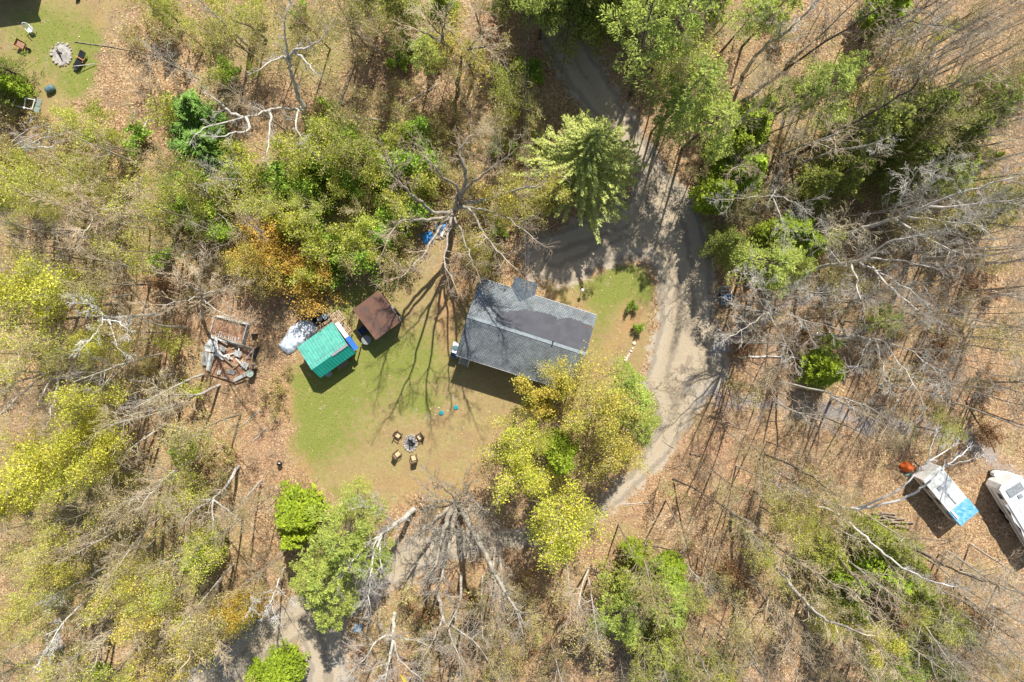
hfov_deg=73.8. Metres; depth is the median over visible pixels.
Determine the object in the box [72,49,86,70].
sun lounger
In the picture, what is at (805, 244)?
cedar tree
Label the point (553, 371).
budding tree
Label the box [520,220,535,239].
sapling
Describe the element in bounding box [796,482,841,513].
sapling
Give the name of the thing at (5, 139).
shrub
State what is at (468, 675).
sapling
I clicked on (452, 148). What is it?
shrub
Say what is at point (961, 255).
bare tree
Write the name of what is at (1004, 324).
bare tree
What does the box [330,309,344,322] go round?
pallet
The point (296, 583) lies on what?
pine tree
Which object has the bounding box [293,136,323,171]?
sapling
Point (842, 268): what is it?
shrub
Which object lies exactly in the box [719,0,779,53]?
pine tree
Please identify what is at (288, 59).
bare tree
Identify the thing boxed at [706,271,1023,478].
forest path
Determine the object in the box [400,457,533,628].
broken tree
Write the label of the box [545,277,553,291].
shrub
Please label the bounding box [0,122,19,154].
shrub
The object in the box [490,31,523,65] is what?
sapling
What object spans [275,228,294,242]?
shrub
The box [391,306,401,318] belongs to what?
barbecue
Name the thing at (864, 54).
pine tree
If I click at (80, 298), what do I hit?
bare tree
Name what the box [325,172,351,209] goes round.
sapling
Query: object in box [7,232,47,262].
shrub
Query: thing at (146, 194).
shrub
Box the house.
[456,277,596,389]
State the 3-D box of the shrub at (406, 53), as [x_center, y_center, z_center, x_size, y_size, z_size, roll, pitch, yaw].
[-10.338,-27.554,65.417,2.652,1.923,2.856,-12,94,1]
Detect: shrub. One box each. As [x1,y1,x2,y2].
[0,98,25,146]
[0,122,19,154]
[0,135,17,168]
[0,142,28,171]
[0,210,24,236]
[0,371,17,400]
[1,206,37,227]
[4,118,38,146]
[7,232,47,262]
[12,437,27,449]
[19,107,63,141]
[20,430,66,464]
[32,377,60,409]
[35,139,85,187]
[35,559,73,595]
[48,582,74,620]
[50,235,74,256]
[53,117,95,162]
[57,172,93,206]
[69,147,106,179]
[73,102,107,140]
[75,223,131,267]
[82,176,115,201]
[86,661,113,681]
[95,669,122,681]
[98,544,127,566]
[108,149,144,205]
[114,16,141,38]
[115,67,160,109]
[116,6,163,48]
[120,118,155,158]
[123,55,167,93]
[124,181,169,203]
[134,366,191,401]
[136,142,172,171]
[136,354,164,374]
[138,266,174,301]
[141,245,173,269]
[141,564,176,590]
[144,198,171,220]
[145,211,191,241]
[169,217,193,245]
[171,276,221,311]
[175,470,212,511]
[188,12,223,67]
[192,214,227,241]
[195,436,236,467]
[196,473,219,498]
[210,256,235,279]
[213,54,243,84]
[226,193,258,224]
[228,181,258,212]
[229,240,259,298]
[232,391,242,404]
[246,453,260,466]
[248,574,275,596]
[249,168,272,205]
[250,486,278,519]
[251,423,265,435]
[252,73,277,95]
[253,144,281,167]
[255,477,278,501]
[258,369,288,421]
[269,94,299,127]
[275,149,300,169]
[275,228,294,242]
[281,112,304,129]
[281,364,293,378]
[284,32,309,51]
[284,273,304,287]
[288,0,307,18]
[289,191,324,227]
[290,9,315,40]
[300,161,325,189]
[302,0,328,15]
[306,217,324,231]
[311,220,327,238]
[312,94,328,112]
[313,95,345,126]
[318,4,340,23]
[319,195,337,215]
[320,154,366,173]
[320,250,348,290]
[323,172,352,194]
[330,31,373,75]
[335,32,382,77]
[344,642,368,662]
[356,176,380,223]
[369,171,395,193]
[371,188,393,217]
[375,132,397,161]
[376,157,399,189]
[376,237,401,260]
[384,74,420,124]
[385,42,407,72]
[385,225,421,273]
[386,204,415,237]
[386,243,422,282]
[388,122,431,157]
[390,39,413,64]
[390,214,414,242]
[395,176,412,204]
[396,8,420,41]
[397,218,419,234]
[400,184,465,222]
[402,598,440,636]
[403,100,451,154]
[408,671,428,681]
[414,67,452,101]
[428,36,462,58]
[429,96,468,138]
[437,166,458,189]
[444,71,475,103]
[444,581,480,608]
[447,635,479,669]
[448,189,479,205]
[449,137,477,155]
[450,85,484,125]
[455,173,490,218]
[457,227,508,281]
[458,57,494,95]
[458,609,481,629]
[460,107,485,133]
[465,41,484,65]
[473,202,499,230]
[482,241,509,261]
[484,0,512,21]
[485,133,518,156]
[487,216,508,238]
[491,65,514,96]
[495,121,542,163]
[496,166,527,189]
[503,78,534,116]
[509,54,544,85]
[510,614,537,631]
[510,647,541,677]
[514,561,539,591]
[521,179,546,215]
[528,58,545,83]
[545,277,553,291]
[558,606,584,644]
[561,293,570,305]
[583,281,595,294]
[626,299,638,312]
[627,645,640,662]
[632,322,644,333]
[650,110,695,150]
[669,443,706,477]
[694,452,722,480]
[700,621,722,644]
[703,530,737,565]
[711,4,738,41]
[712,248,728,272]
[713,558,756,591]
[717,68,741,98]
[725,343,754,359]
[739,218,766,255]
[743,502,768,525]
[747,359,788,400]
[747,429,772,452]
[749,474,773,498]
[757,349,802,393]
[761,457,788,482]
[763,0,789,10]
[768,24,799,45]
[769,599,797,621]
[771,277,804,313]
[776,447,818,485]
[777,124,798,140]
[784,316,831,347]
[790,349,807,376]
[791,337,810,357]
[793,12,829,45]
[794,247,836,281]
[799,296,826,325]
[810,196,842,227]
[813,5,850,41]
[815,129,832,147]
[821,253,859,285]
[821,468,862,505]
[829,333,864,362]
[831,443,854,469]
[848,334,882,361]
[853,331,885,364]
[855,382,891,411]
[857,312,891,331]
[866,272,896,308]
[866,593,909,628]
[875,600,929,636]
[877,645,912,672]
[880,207,924,235]
[880,329,904,357]
[880,386,909,414]
[884,226,919,256]
[890,430,914,456]
[894,628,926,656]
[898,0,920,17]
[899,172,934,208]
[910,11,946,47]
[918,284,960,328]
[921,297,949,332]
[923,325,954,362]
[925,279,949,297]
[927,360,970,404]
[927,517,975,559]
[928,572,943,585]
[946,570,973,594]
[954,568,988,590]
[958,600,1008,630]
[963,267,990,301]
[969,246,997,263]
[971,158,998,177]
[973,403,1009,448]
[976,242,1012,274]
[980,360,1011,397]
[985,285,1008,302]
[993,298,1021,336]
[993,644,1020,665]
[1004,49,1023,73]
[1010,271,1023,293]
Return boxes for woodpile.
[859,512,914,528]
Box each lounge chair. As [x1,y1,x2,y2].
[391,450,401,459]
[392,430,402,439]
[410,454,417,463]
[415,432,424,441]
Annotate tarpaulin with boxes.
[279,320,316,354]
[420,231,432,243]
[898,461,914,472]
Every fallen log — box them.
[74,41,164,55]
[339,61,355,101]
[340,84,373,105]
[710,625,769,681]
[748,355,798,357]
[930,392,1021,423]
[965,400,994,450]
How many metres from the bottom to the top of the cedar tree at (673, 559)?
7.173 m
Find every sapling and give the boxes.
[0,157,13,180]
[0,162,47,215]
[0,434,32,466]
[0,558,36,577]
[9,144,42,172]
[12,181,50,208]
[29,199,66,223]
[32,409,79,429]
[48,104,90,128]
[54,152,78,165]
[74,121,110,153]
[79,338,123,384]
[79,595,111,627]
[80,94,118,129]
[101,124,127,147]
[108,468,143,490]
[110,661,140,681]
[121,31,149,56]
[122,629,137,646]
[125,103,146,129]
[141,90,181,142]
[142,321,196,361]
[143,14,200,49]
[143,375,181,416]
[145,475,179,491]
[147,493,194,537]
[154,175,189,202]
[157,173,183,203]
[157,202,186,221]
[160,171,177,187]
[170,184,203,214]
[171,447,194,472]
[175,379,208,399]
[177,163,214,186]
[181,210,205,234]
[186,185,209,206]
[187,66,237,106]
[188,197,230,227]
[189,0,239,28]
[191,227,211,242]
[197,196,225,223]
[200,169,236,203]
[203,165,250,226]
[203,216,242,243]
[205,62,229,88]
[206,456,234,491]
[215,132,260,162]
[217,168,246,191]
[220,204,250,222]
[223,152,255,183]
[231,174,258,193]
[231,601,256,634]
[234,162,268,194]
[235,671,264,681]
[238,191,263,216]
[240,57,267,80]
[240,215,256,237]
[243,0,266,15]
[246,35,297,72]
[250,42,286,99]
[253,203,277,228]
[255,168,281,190]
[257,155,298,191]
[262,132,294,159]
[262,169,304,201]
[263,190,291,215]
[265,157,291,189]
[271,555,291,582]
[273,196,312,238]
[274,220,293,233]
[275,38,311,75]
[279,151,313,197]
[280,195,299,210]
[282,222,326,265]
[284,261,334,294]
[287,174,325,207]
[290,204,313,227]
[291,27,347,82]
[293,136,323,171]
[296,175,321,201]
[298,110,338,143]
[298,230,335,267]
[301,112,331,146]
[307,149,342,188]
[317,135,353,179]
[321,131,345,159]
[321,226,355,251]
[323,214,353,250]
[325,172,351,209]
[326,88,370,132]
[327,242,354,267]
[329,115,366,160]
[329,251,364,287]
[333,222,386,254]
[337,194,368,217]
[338,165,368,194]
[338,244,356,280]
[339,146,393,180]
[343,243,386,286]
[346,221,382,247]
[347,179,369,202]
[348,83,385,108]
[350,207,392,243]
[352,110,373,141]
[356,159,389,193]
[357,15,377,46]
[358,82,390,114]
[359,139,380,156]
[360,242,386,271]
[362,144,390,174]
[367,219,394,247]
[373,145,409,180]
[373,210,393,229]
[374,642,395,671]
[375,184,408,213]
[376,249,407,275]
[378,129,411,151]
[383,187,424,232]
[387,103,408,124]
[387,118,415,152]
[392,146,418,179]
[397,575,417,605]
[399,117,427,140]
[404,151,442,197]
[404,193,435,226]
[408,634,433,674]
[409,111,433,136]
[409,143,449,185]
[412,173,441,199]
[413,131,432,150]
[415,647,440,679]
[418,605,445,651]
[425,44,459,89]
[431,147,453,181]
[439,616,452,643]
[445,217,476,248]
[454,664,477,681]
[455,162,482,183]
[461,204,481,219]
[461,586,492,623]
[464,574,487,618]
[472,0,489,17]
[479,558,498,586]
[480,626,499,653]
[481,167,497,184]
[481,650,502,681]
[488,630,522,680]
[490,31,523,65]
[492,167,525,215]
[494,107,522,132]
[498,202,526,241]
[503,614,546,649]
[503,669,528,681]
[504,544,537,600]
[504,584,517,606]
[510,177,551,206]
[510,579,546,621]
[511,72,553,107]
[516,143,534,167]
[520,99,544,128]
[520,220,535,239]
[523,116,541,136]
[525,609,554,644]
[528,203,549,238]
[531,651,557,681]
[541,555,573,607]
[543,636,569,679]
[550,581,578,613]
[564,605,600,639]
[570,570,614,610]
[619,612,645,651]
[655,475,676,500]
[663,630,688,660]
[667,523,696,550]
[677,485,697,508]
[682,155,711,185]
[685,588,706,617]
[695,222,748,253]
[697,25,726,73]
[701,559,731,597]
[713,477,747,504]
[720,619,744,662]
[722,626,761,670]
[724,370,766,411]
[728,188,748,214]
[730,10,756,40]
[749,293,792,327]
[749,479,786,511]
[753,563,789,603]
[766,186,800,216]
[767,136,784,151]
[779,568,798,602]
[785,128,808,158]
[787,486,820,519]
[793,459,828,494]
[794,183,830,208]
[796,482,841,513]
[799,261,844,290]
[806,653,841,681]
[813,516,852,545]
[818,224,845,250]
[825,286,851,324]
[837,670,855,681]
[841,490,868,510]
[843,84,866,111]
[846,156,908,186]
[857,252,899,278]
[868,65,892,90]
[882,312,940,339]
[887,361,926,391]
[888,56,937,93]
[893,10,924,45]
[911,391,967,424]
[926,14,961,54]
[931,582,959,615]
[942,331,974,353]
[943,291,973,307]
[946,375,996,397]
[953,223,984,236]
[966,623,988,652]
[981,644,1007,680]
[982,210,1023,241]
[1009,308,1023,324]
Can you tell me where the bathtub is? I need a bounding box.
[312,312,325,324]
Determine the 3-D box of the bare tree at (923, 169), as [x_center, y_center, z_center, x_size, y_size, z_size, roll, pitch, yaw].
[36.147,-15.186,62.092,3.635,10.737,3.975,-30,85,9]
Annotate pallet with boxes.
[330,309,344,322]
[341,322,351,333]
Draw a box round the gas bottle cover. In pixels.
[988,469,1001,476]
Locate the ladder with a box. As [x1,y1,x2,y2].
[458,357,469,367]
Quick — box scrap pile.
[435,222,452,239]
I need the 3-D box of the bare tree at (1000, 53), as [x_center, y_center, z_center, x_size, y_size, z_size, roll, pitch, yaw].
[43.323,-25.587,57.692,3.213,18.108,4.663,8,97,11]
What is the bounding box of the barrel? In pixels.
[44,84,55,92]
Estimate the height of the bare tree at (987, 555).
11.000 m
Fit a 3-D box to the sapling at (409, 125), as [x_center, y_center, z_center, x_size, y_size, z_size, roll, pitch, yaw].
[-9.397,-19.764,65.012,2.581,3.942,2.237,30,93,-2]
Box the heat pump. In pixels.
[450,341,458,352]
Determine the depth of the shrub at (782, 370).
66.57 m
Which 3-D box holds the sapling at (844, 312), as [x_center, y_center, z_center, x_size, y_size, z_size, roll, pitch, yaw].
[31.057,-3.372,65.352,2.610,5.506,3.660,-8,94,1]
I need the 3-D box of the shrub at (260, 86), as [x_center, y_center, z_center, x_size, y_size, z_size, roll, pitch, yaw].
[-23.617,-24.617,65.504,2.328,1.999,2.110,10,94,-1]
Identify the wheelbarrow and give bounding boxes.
[10,36,30,49]
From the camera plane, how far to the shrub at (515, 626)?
68.78 m
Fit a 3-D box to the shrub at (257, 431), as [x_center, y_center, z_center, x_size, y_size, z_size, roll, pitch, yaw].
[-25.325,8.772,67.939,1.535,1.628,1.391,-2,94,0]
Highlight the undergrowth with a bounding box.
[1,1,1011,681]
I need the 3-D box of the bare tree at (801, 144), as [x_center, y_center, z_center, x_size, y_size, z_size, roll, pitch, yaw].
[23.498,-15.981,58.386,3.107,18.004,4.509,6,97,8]
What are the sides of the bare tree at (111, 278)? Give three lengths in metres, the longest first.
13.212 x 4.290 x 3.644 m
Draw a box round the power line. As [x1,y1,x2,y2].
[523,0,528,299]
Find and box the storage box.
[356,325,367,335]
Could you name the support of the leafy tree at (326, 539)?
on the ground at (980, 530)
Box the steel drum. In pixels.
[246,369,256,376]
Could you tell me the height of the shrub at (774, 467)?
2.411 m
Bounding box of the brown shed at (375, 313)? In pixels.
[353,290,401,339]
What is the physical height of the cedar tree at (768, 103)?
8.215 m
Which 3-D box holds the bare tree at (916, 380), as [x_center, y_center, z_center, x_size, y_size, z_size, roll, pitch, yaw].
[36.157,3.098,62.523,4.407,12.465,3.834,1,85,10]
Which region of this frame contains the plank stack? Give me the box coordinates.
[316,312,338,330]
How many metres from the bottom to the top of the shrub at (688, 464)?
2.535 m
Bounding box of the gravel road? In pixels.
[178,9,729,681]
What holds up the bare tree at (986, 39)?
on the ground at (980, 530)
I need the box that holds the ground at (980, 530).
[0,0,1023,681]
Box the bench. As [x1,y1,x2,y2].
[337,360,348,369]
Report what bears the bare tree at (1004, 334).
on the ground at (980, 530)
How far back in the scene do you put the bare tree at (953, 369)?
61.28 m
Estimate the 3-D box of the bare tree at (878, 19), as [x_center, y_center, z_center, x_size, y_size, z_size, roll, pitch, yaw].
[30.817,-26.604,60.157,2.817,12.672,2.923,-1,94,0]
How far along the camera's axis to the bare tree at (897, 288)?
57.30 m
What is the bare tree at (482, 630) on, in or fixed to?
on the ground at (980, 530)
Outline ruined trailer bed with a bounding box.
[209,315,257,345]
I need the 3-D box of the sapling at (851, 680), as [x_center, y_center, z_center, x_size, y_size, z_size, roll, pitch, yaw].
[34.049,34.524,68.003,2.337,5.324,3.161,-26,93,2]
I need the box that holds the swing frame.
[13,97,41,113]
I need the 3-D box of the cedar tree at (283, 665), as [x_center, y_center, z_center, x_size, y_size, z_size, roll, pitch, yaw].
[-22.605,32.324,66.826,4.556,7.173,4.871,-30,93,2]
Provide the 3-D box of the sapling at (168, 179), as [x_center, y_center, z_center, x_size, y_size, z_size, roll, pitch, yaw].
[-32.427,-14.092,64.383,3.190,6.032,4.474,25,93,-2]
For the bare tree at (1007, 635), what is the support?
on the ground at (980, 530)
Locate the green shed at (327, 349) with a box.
[297,321,361,377]
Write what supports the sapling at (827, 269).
on the ground at (980, 530)
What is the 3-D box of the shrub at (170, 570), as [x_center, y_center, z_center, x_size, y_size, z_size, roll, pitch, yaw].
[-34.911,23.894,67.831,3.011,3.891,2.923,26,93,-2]
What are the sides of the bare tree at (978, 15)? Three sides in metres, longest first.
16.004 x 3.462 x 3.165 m
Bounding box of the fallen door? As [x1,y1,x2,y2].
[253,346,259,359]
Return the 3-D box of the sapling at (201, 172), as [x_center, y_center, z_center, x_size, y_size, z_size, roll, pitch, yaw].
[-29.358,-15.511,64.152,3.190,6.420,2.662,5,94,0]
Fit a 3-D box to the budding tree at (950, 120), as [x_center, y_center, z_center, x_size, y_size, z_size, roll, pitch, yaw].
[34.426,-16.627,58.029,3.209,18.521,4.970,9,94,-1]
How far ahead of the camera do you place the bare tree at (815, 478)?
59.15 m
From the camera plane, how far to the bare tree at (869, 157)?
54.41 m
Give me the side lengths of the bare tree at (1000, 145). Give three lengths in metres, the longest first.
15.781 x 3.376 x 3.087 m
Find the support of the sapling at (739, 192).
on the ground at (980, 530)
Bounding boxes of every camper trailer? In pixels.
[912,461,978,525]
[986,471,1023,545]
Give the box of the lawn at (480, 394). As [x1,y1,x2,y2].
[0,0,653,507]
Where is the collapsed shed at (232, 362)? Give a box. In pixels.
[202,334,259,381]
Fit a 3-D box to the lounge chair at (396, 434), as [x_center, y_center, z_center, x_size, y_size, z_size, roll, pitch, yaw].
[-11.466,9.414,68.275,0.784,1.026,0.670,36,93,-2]
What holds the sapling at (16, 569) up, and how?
on the ground at (980, 530)
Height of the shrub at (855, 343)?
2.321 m
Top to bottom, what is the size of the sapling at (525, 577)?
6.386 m
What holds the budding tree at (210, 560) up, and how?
on the ground at (980, 530)
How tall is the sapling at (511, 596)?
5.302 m
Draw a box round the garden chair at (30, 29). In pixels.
[22,22,35,34]
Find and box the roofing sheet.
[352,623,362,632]
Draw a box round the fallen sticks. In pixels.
[0,0,1023,681]
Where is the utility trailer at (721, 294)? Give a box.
[718,286,732,305]
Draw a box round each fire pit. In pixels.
[50,42,72,66]
[403,434,417,451]
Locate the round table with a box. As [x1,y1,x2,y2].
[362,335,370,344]
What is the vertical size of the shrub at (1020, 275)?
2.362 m
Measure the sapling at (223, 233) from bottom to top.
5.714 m
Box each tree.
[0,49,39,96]
[0,73,37,102]
[0,89,35,117]
[0,145,79,213]
[0,149,89,229]
[0,171,49,221]
[0,206,56,241]
[0,220,86,276]
[0,236,90,312]
[0,248,55,285]
[0,251,117,330]
[0,265,58,313]
[0,293,96,360]
[0,323,91,392]
[0,323,96,436]
[0,329,91,373]
[0,382,53,410]
[0,399,142,493]
[0,417,90,518]
[0,454,53,496]
[0,457,82,524]
[0,465,64,529]
[0,513,75,544]
[0,515,83,575]
[0,549,95,618]
[0,572,95,652]
[0,579,63,667]
[0,603,84,674]
[0,633,73,681]
[1,114,77,163]
[1,275,87,313]
[1,489,110,575]
[1,622,118,681]
[6,385,97,417]
[11,188,99,232]
[14,517,115,607]
[15,247,106,284]
[17,175,158,254]
[19,232,94,265]
[20,318,110,382]
[25,522,130,570]
[27,145,109,187]
[31,174,116,236]
[32,277,132,317]
[32,582,110,674]
[33,152,121,205]
[33,621,112,681]
[34,454,144,508]
[35,449,152,503]
[36,568,101,614]
[37,334,155,375]
[37,374,150,436]
[38,98,136,171]
[39,416,142,479]
[40,510,149,561]
[41,401,130,445]
[41,406,156,494]
[44,178,132,227]
[45,212,125,248]
[46,112,140,167]
[47,484,141,535]
[48,255,151,304]
[50,418,128,467]
[51,230,167,283]
[57,291,159,361]
[59,190,148,241]
[60,351,162,407]
[60,655,99,681]
[61,320,149,373]
[62,636,147,681]
[69,588,172,673]
[73,403,181,456]
[73,422,165,492]
[74,460,177,545]
[79,540,154,619]
[80,534,187,627]
[83,310,167,363]
[84,220,200,283]
[85,509,165,595]
[88,264,173,306]
[90,159,201,240]
[91,485,161,536]
[92,470,177,531]
[94,198,172,235]
[101,564,199,654]
[104,198,186,232]
[104,553,181,613]
[111,294,186,336]
[114,558,214,623]
[114,631,179,681]
[115,365,204,427]
[119,242,262,330]
[121,136,215,200]
[122,0,204,47]
[124,367,220,426]
[127,593,182,642]
[128,453,204,526]
[129,459,200,509]
[130,148,223,213]
[136,35,203,81]
[137,528,227,590]
[143,455,221,524]
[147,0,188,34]
[148,226,216,276]
[150,406,252,464]
[154,563,234,655]
[155,579,239,681]
[158,605,246,681]
[160,465,262,550]
[163,515,241,585]
[165,88,231,139]
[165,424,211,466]
[166,110,245,186]
[167,573,266,663]
[167,593,237,651]
[169,5,253,64]
[169,204,221,242]
[172,0,250,48]
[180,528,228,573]
[185,1,334,165]
[190,153,257,201]
[191,1,265,59]
[191,225,241,274]
[196,479,264,535]
[198,188,278,248]
[202,577,275,637]
[204,0,279,52]
[208,483,281,548]
[209,65,285,130]
[211,174,290,221]
[216,195,273,248]
[217,239,284,301]
[219,550,288,608]
[222,212,297,285]
[243,656,267,681]
[244,567,296,633]
[250,542,294,586]
[260,242,349,322]
[263,638,310,681]
[265,0,333,52]
[269,115,347,177]
[273,478,330,534]
[274,0,308,28]
[278,523,320,551]
[282,183,337,232]
[288,545,345,603]
[297,532,366,604]
[297,561,367,633]
[301,0,372,54]
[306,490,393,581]
[316,67,379,139]
[319,5,378,71]
[322,108,383,171]
[326,484,365,524]
[331,490,415,628]
[332,0,382,56]
[332,611,457,681]
[339,474,377,510]
[343,0,401,39]
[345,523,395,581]
[353,0,408,66]
[365,118,568,301]
[374,0,430,55]
[394,0,510,92]
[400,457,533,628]
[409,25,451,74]
[411,592,503,681]
[412,1,497,100]
[424,572,480,644]
[426,0,459,32]
[436,613,478,675]
[446,625,472,681]
[449,0,497,38]
[452,226,497,281]
[461,97,521,154]
[464,575,492,647]
[472,441,555,512]
[473,160,535,240]
[475,547,512,611]
[475,554,530,626]
[476,112,506,162]
[476,619,534,681]
[477,586,517,642]
[484,399,556,470]
[485,0,527,29]
[487,56,540,122]
[497,596,540,658]
[499,649,515,681]
[507,0,565,19]
[507,109,649,243]
[509,0,567,39]
[509,371,577,428]
[509,446,608,555]
[510,164,576,218]
[518,409,558,457]
[519,1,581,33]
[521,491,614,581]
[533,354,586,391]
[534,0,616,71]
[535,428,579,474]
[545,643,581,681]
[553,339,636,446]
[555,562,586,641]
[556,567,597,631]
[557,607,614,681]
[558,390,595,439]
[560,366,654,463]
[564,0,644,60]
[566,577,612,664]
[571,417,652,492]
[582,0,660,48]
[586,570,650,647]
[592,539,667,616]
[596,425,646,474]
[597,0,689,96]
[600,371,655,425]
[608,356,643,391]
[611,400,662,447]
[614,631,645,681]
[618,523,660,588]
[618,535,644,566]
[618,594,656,630]
[619,2,669,33]
[619,601,686,670]
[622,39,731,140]
[622,555,694,630]
[623,560,684,636]
[626,622,663,681]
[636,617,681,681]
[639,377,688,420]
[643,16,720,95]
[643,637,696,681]
[645,0,719,74]
[647,637,688,681]
[648,499,697,551]
[649,23,710,100]
[649,85,692,137]
[650,90,741,164]
[651,550,688,590]
[658,0,712,56]
[668,0,733,24]
[668,621,712,681]
[672,478,792,555]
[673,69,696,116]
[678,568,714,616]
[679,2,731,32]
[680,8,720,63]
[681,630,720,681]
[682,560,722,602]
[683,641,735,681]
[685,615,738,678]
[687,0,729,32]
[688,174,737,217]
[690,627,750,681]
[695,160,745,196]
[695,218,743,265]
[695,596,757,670]
[697,106,734,165]
[697,556,778,654]
[698,0,758,51]
[699,454,732,491]
[700,131,758,168]
[701,66,732,104]
[703,105,844,257]
[704,470,758,517]
[707,657,769,681]
[711,244,750,275]
[712,150,770,199]
[714,83,763,139]
[714,246,859,374]
[715,101,773,152]
[716,405,765,444]
[717,181,781,231]
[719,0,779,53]
[723,137,772,185]
[724,430,786,493]
[724,505,790,597]
[725,230,806,298]
[727,26,799,91]
[727,346,777,376]
[729,518,820,582]
[730,43,799,107]
[730,511,879,617]
[731,310,796,369]
[731,361,794,413]
[734,642,784,681]
[735,465,817,506]
[739,0,826,76]
[739,346,794,390]
[739,567,798,637]
[740,0,803,48]
[742,94,779,129]
[742,532,898,652]
[744,444,804,491]
[746,285,817,332]
[748,0,895,99]
[748,216,788,256]
[749,575,813,681]
[753,481,829,556]
[754,274,818,300]
[754,647,784,681]
[755,79,798,115]
[756,147,794,191]
[758,63,817,111]
[759,481,823,552]
[761,94,796,139]
[761,401,815,432]
[763,54,859,129]
[763,369,831,428]
[763,453,855,511]
[764,209,818,261]
[765,479,842,541]
[766,433,829,465]
[766,589,822,672]
[767,111,821,170]
[767,322,819,355]
[768,255,818,295]
[770,82,845,133]
[772,401,851,438]
[772,463,869,537]
[775,60,846,111]
[775,71,831,120]
[775,279,855,308]
[776,380,901,424]
[779,95,869,160]
[779,605,843,666]
[780,153,845,211]
[780,640,843,681]
[785,0,890,64]
[786,520,851,576]
[788,0,849,64]
[789,63,930,158]
[790,562,861,631]
[791,124,902,168]
[794,208,968,333]
[794,506,840,540]
[795,141,876,210]
[795,346,846,390]
[796,262,879,299]
[796,297,863,346]
[797,68,851,108]
[798,603,885,681]
[799,571,869,628]
[800,93,916,191]
[801,478,864,529]
[801,530,891,617]
[804,234,829,262]
[805,601,848,644]
[807,229,876,287]
[807,503,884,562]
[808,0,829,33]
[809,200,882,253]
[809,289,956,430]
[811,285,901,326]
[813,581,885,641]
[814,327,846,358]
[817,505,977,594]
[819,113,879,154]
[819,415,911,452]
[820,589,918,681]
[823,49,870,85]
[823,149,1023,266]
[824,555,870,596]
[828,30,909,78]
[830,504,900,559]
[830,546,931,621]
[831,385,912,457]
[833,423,959,507]
[833,441,987,510]
[835,600,917,673]
[839,0,899,49]
[841,325,909,374]
[842,131,940,210]
[842,290,932,327]
[843,268,938,302]
[843,623,899,681]
[844,73,960,185]
[844,138,901,174]
[844,304,926,350]
[847,34,940,104]
[847,276,907,310]
[848,194,945,218]
[849,81,914,120]
[850,2,958,89]
[852,515,930,576]
[853,0,912,42]
[853,387,925,427]
[853,631,928,681]
[854,205,989,257]
[854,547,912,597]
[855,0,982,84]
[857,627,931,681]
[858,0,993,48]
[859,510,964,589]
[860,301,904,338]
[860,605,906,659]
[865,172,949,217]
[866,344,920,386]
[867,549,942,619]
[867,594,929,658]
[868,5,945,60]
[868,553,926,605]
[868,621,937,656]
[871,590,968,649]
[880,300,947,331]
[882,89,997,202]
[882,288,991,342]
[882,541,944,607]
[883,0,1021,80]
[883,186,1006,254]
[883,624,979,681]
[885,352,942,393]
[886,0,966,47]
[888,533,1023,598]
[890,183,993,241]
[891,98,969,135]
[891,285,983,329]
[891,358,967,404]
[892,96,991,170]
[892,380,968,417]
[893,0,955,47]
[893,46,969,91]
[895,147,982,203]
[896,256,982,306]
[897,4,1009,80]
[899,135,947,191]
[899,406,971,459]
[899,628,968,681]
[902,607,978,681]
[903,0,1023,63]
[905,246,994,280]
[907,223,958,255]
[908,325,984,369]
[909,32,987,107]
[909,219,1023,271]
[910,0,970,29]
[910,37,987,87]
[911,594,978,648]
[911,622,983,681]
[912,213,1023,265]
[916,155,1014,191]
[916,358,977,385]
[917,0,1016,40]
[920,130,991,173]
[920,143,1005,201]
[920,554,1001,619]
[921,0,1004,44]
[921,33,1023,99]
[921,138,1023,187]
[921,590,984,647]
[922,179,1003,215]
[922,231,1016,279]
[922,614,999,681]
[923,275,1022,318]
[924,3,1023,79]
[924,304,1023,361]
[925,184,1023,222]
[926,104,981,136]
[926,633,1009,681]
[929,36,1020,110]
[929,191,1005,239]
[929,581,1023,641]
[930,10,1005,62]
[930,26,1012,71]
[932,61,1009,90]
[934,0,1022,43]
[934,352,1023,382]
[935,342,1019,399]
[936,368,1018,401]
[936,625,1007,675]
[937,10,1023,74]
[938,257,1000,301]
[938,551,1015,612]
[940,38,1023,105]
[940,613,1012,651]
[941,63,1023,149]
[942,76,1023,142]
[942,306,994,358]
[943,0,1023,52]
[944,113,1004,153]
[945,112,1023,172]
[946,2,1023,45]
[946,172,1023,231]
[946,550,1023,623]
[949,578,1023,647]
[951,291,1023,321]
[951,635,1023,681]
[952,400,1023,445]
[953,81,1019,128]
[954,608,1023,681]
[956,224,1023,266]
[956,623,1023,681]
[957,216,1023,255]
[958,58,1023,106]
[958,591,1023,645]
[958,593,1023,666]
[958,627,1017,678]
[959,186,1023,224]
[959,600,1023,655]
[960,139,1009,183]
[960,244,1023,275]
[960,567,1023,613]
[963,274,1023,301]
[964,113,1023,168]
[964,310,1023,363]
[964,340,1023,373]
[968,317,1023,352]
[968,354,1023,397]
[969,21,1023,67]
[969,61,1023,106]
[969,280,1023,306]
[969,304,1023,319]
[969,542,1023,598]
[972,315,1023,333]
[973,160,1023,192]
[973,318,1023,343]
[974,391,1023,421]
[975,38,1023,69]
[976,125,1023,158]
[977,0,1023,36]
[977,158,1023,220]
[977,237,1023,263]
[977,357,1023,384]
[979,355,1023,397]
[981,20,1023,83]
[982,278,1023,296]
[983,105,1023,136]
[984,204,1023,246]
[984,240,1023,264]
[984,374,1023,409]
[987,288,1023,307]
[991,628,1023,678]
[994,604,1023,630]
[997,104,1022,137]
[1003,102,1023,121]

